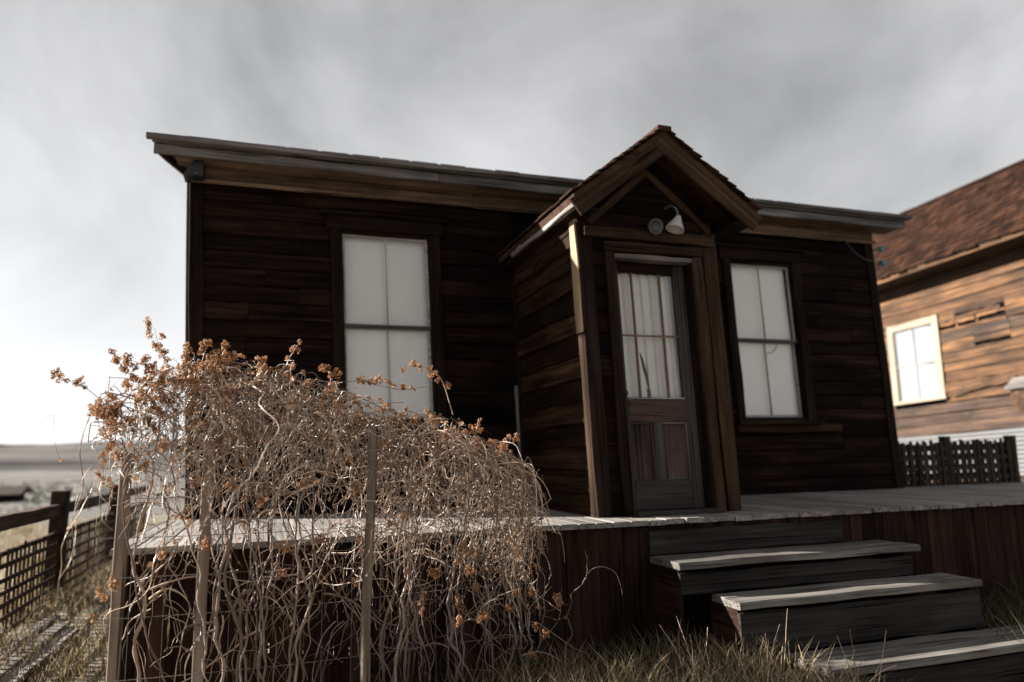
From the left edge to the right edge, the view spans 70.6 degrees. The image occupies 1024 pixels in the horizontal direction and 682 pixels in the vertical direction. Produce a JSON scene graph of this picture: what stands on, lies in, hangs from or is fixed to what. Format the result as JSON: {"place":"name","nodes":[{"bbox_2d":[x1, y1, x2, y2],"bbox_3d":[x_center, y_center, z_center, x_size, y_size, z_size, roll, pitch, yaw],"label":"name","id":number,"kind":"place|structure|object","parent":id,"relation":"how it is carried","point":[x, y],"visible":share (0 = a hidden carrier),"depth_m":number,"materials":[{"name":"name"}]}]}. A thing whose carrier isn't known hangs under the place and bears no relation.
{"place":"outdoors","nodes":[
{"label":"outdoors","id":0,"kind":"place"},
{"bbox_2d":[0,513,166,624],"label":"dry grass","id":1,"kind":"structure","parent":0,"point":[22,531],"depth_m":13.80,"materials":[{"name":"beige plant"}]},
{"bbox_2d":[0,550,169,681],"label":"dry grass","id":2,"kind":"structure","parent":0,"point":[82,599],"depth_m":6.16,"materials":[{"name":"beige plant"}]},
{"bbox_2d":[0,439,184,476],"bbox_3d":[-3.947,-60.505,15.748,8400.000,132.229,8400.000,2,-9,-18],"label":"hills","id":3,"kind":"structure","parent":0,"point":[18,457],"depth_m":617.64,"materials":[{"name":"grey"}]},
{"bbox_2d":[0,470,962,681],"bbox_3d":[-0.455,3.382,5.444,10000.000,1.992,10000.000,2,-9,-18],"label":"ground","id":4,"kind":"structure","parent":0,"point":[43,477],"depth_m":28.34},
{"bbox_2d":[0,485,33,502],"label":"distant shed","id":5,"kind":"structure","parent":4,"relation":"on","point":[9,494],"depth_m":59.25,"materials":[{"name":"grey wood"}]},
{"bbox_2d":[0,616,78,681],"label":"path","id":6,"kind":"structure","parent":4,"relation":"on","point":[71,635],"depth_m":5.92,"materials":[{"name":"grey wood"}]},
{"bbox_2d":[0,479,109,557],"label":"scrub","id":7,"kind":"object","parent":4,"relation":"on","point":[40,492],"visible":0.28,"depth_m":80.65,"materials":[{"name":"grey plant"}]},
{"bbox_2d":[0,484,148,635],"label":"lattice fence","id":8,"kind":"object","parent":4,"relation":"on","point":[58,509],"visible":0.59,"depth_m":7.97,"materials":[{"name":"brown wood"}]},
{"bbox_2d":[106,454,133,681],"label":"vine stake","id":9,"kind":"object","parent":4,"relation":"on","point":[119,567],"visible":0.85,"depth_m":3.92,"materials":[{"name":"brown wood"}]},
{"bbox_2d":[191,441,215,681],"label":"vine stake","id":10,"kind":"object","parent":4,"relation":"on","point":[203,558],"visible":0.56,"depth_m":3.96,"materials":[{"name":"brown wood"}]},
{"bbox_2d":[89,376,532,681],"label":"wire trellis","id":11,"kind":"object","parent":4,"relation":"on","point":[263,532],"visible":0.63,"depth_m":3.98,"materials":[{"name":"metal"}]},
{"bbox_2d":[45,316,621,681],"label":"dried vine","id":12,"kind":"object","parent":4,"relation":"on","point":[108,413],"visible":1,"depth_m":4.03,"materials":[{"name":"brown plant"}]},
{"bbox_2d":[360,426,377,681],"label":"vine stake","id":13,"kind":"object","parent":4,"relation":"on","point":[366,602],"visible":0.98,"depth_m":3.85,"materials":[{"name":"brown wood"}]},
{"bbox_2d":[146,124,912,635],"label":"old house","id":14,"kind":"structure","parent":4,"relation":"on","point":[596,346],"depth_m":6.65,"materials":[{"name":"brown wood"}]},
{"bbox_2d":[320,208,453,436],"bbox_3d":[-1.194,-0.158,6.830,1.249,2.119,0.257,2,-9,-18],"label":"window","id":15,"kind":"structure","parent":14,"relation":"in","point":[386,285],"depth_m":6.91,"materials":[{"name":"glass"}]},
{"bbox_2d":[647,218,662,234],"bbox_3d":[1.155,-0.923,5.916,0.132,0.128,0.138,2,-9,-18],"label":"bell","id":16,"kind":"object","parent":14,"relation":"attached to","point":[655,226],"visible":1,"depth_m":5.89,"materials":[{"name":"grey metal"}]},
{"bbox_2d":[615,262,704,510],"bbox_3d":[1.174,0.351,5.923,0.783,2.009,0.161,2,-9,-18],"label":"door","id":17,"kind":"structure","parent":14,"relation":"in","point":[666,469],"depth_m":5.94,"materials":[{"name":"brown wood"}]},
{"bbox_2d":[663,205,683,233],"bbox_3d":[1.315,-1.007,5.910,0.171,0.256,0.151,-5,-10,24],"label":"flood lamp","id":18,"kind":"object","parent":14,"relation":"attached to","point":[674,225],"visible":1,"depth_m":5.91,"materials":[{"name":"metal"}]},
{"bbox_2d":[715,243,841,432],"bbox_3d":[3.009,-0.022,8.228,1.551,2.123,0.257,2,-9,-18],"label":"window","id":19,"kind":"structure","parent":14,"relation":"in","point":[768,337],"depth_m":8.26,"materials":[{"name":"glass"}]},
{"bbox_2d":[843,240,881,262],"bbox_3d":[4.230,-1.076,8.681,0.591,0.256,0.052,2,-10,-21],"label":"eave cable","id":20,"kind":"object","parent":14,"relation":"attached to","point":[853,251],"visible":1,"depth_m":8.61,"materials":[{"name":"black rubber"}]},
{"bbox_2d":[872,246,884,251],"bbox_3d":[4.476,-1.113,8.811,0.149,0.072,0.082,-21,-2,-20],"label":"glass insulator","id":21,"kind":"object","parent":14,"relation":"attached to","point":[880,248],"visible":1,"depth_m":8.80,"materials":[{"name":"teal glass"}]},
{"bbox_2d":[874,260,886,266],"bbox_3d":[4.489,-0.935,8.786,0.149,0.072,0.082,-21,-2,-20],"label":"glass insulator","id":22,"kind":"object","parent":14,"relation":"attached to","point":[882,263],"visible":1,"depth_m":8.77,"materials":[{"name":"teal glass"}]},
{"bbox_2d":[109,482,1023,681],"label":"porch deck","id":23,"kind":"structure","parent":4,"relation":"on","point":[976,531],"depth_m":4.94,"materials":[{"name":"brown wood"}]},
{"bbox_2d":[658,616,707,680],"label":"grass","id":24,"kind":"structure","parent":4,"relation":"on","point":[688,649],"depth_m":4.39,"materials":[{"name":"beige plant"}]},
{"bbox_2d":[738,609,817,681],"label":"dead weed","id":25,"kind":"object","parent":4,"relation":"on","point":[772,650],"visible":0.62,"depth_m":4.28,"materials":[{"name":"beige plant"}]},
{"bbox_2d":[648,519,1023,681],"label":"wooden steps","id":26,"kind":"structure","parent":4,"relation":"on","point":[897,613],"depth_m":4.87,"materials":[{"name":"grey wood"}]},
{"bbox_2d":[815,629,896,681],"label":"dead weed","id":27,"kind":"object","parent":4,"relation":"on","point":[854,661],"visible":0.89,"depth_m":3.83,"materials":[{"name":"brown plant"}]},
{"bbox_2d":[872,159,1023,482],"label":"neighbour house","id":28,"kind":"structure","parent":4,"relation":"on","point":[950,277],"depth_m":15.01,"materials":[{"name":"brown wood"}]},
{"bbox_2d":[886,315,948,405],"bbox_3d":[8.824,0.451,15.792,0.146,1.844,1.412,2,-9,-18],"label":"window","id":29,"kind":"structure","parent":28,"relation":"in","point":[917,348],"depth_m":15.79,"materials":[{"name":"white glass"}]},
{"bbox_2d":[1004,376,1023,409],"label":"wooden meter box","id":30,"kind":"object","parent":28,"relation":"attached to","point":[1015,386],"visible":1,"depth_m":13.34,"materials":[{"name":"brown wood"}]},
{"bbox_2d":[898,435,1020,486],"bbox_3d":[5.591,1.995,9.060,2.157,1.710,0.120,2,-9,-18],"label":"lattice fence","id":31,"kind":"object","parent":4,"relation":"on","point":[943,467],"visible":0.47,"depth_m":9.11,"materials":[{"name":"brown wood"}]},
{"bbox_2d":[0,0,1023,443],"label":"sky","id":32,"kind":"structure","parent":0,"point":[886,106],"materials":[{"name":"grey"}]},
{"bbox_2d":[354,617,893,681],"bbox_3d":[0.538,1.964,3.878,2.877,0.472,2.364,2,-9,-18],"label":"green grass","id":33,"kind":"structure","parent":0,"point":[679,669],"depth_m":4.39,"materials":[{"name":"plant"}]},
{"bbox_2d":[437,620,918,681],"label":"dry grass","id":34,"kind":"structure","parent":0,"point":[612,672],"depth_m":4.21,"materials":[{"name":"beige plant"}]},
{"bbox_2d":[912,570,1023,660],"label":"green grass","id":35,"kind":"structure","parent":0,"point":[1011,613],"depth_m":5.39,"materials":[{"name":"plant"}]}
]}

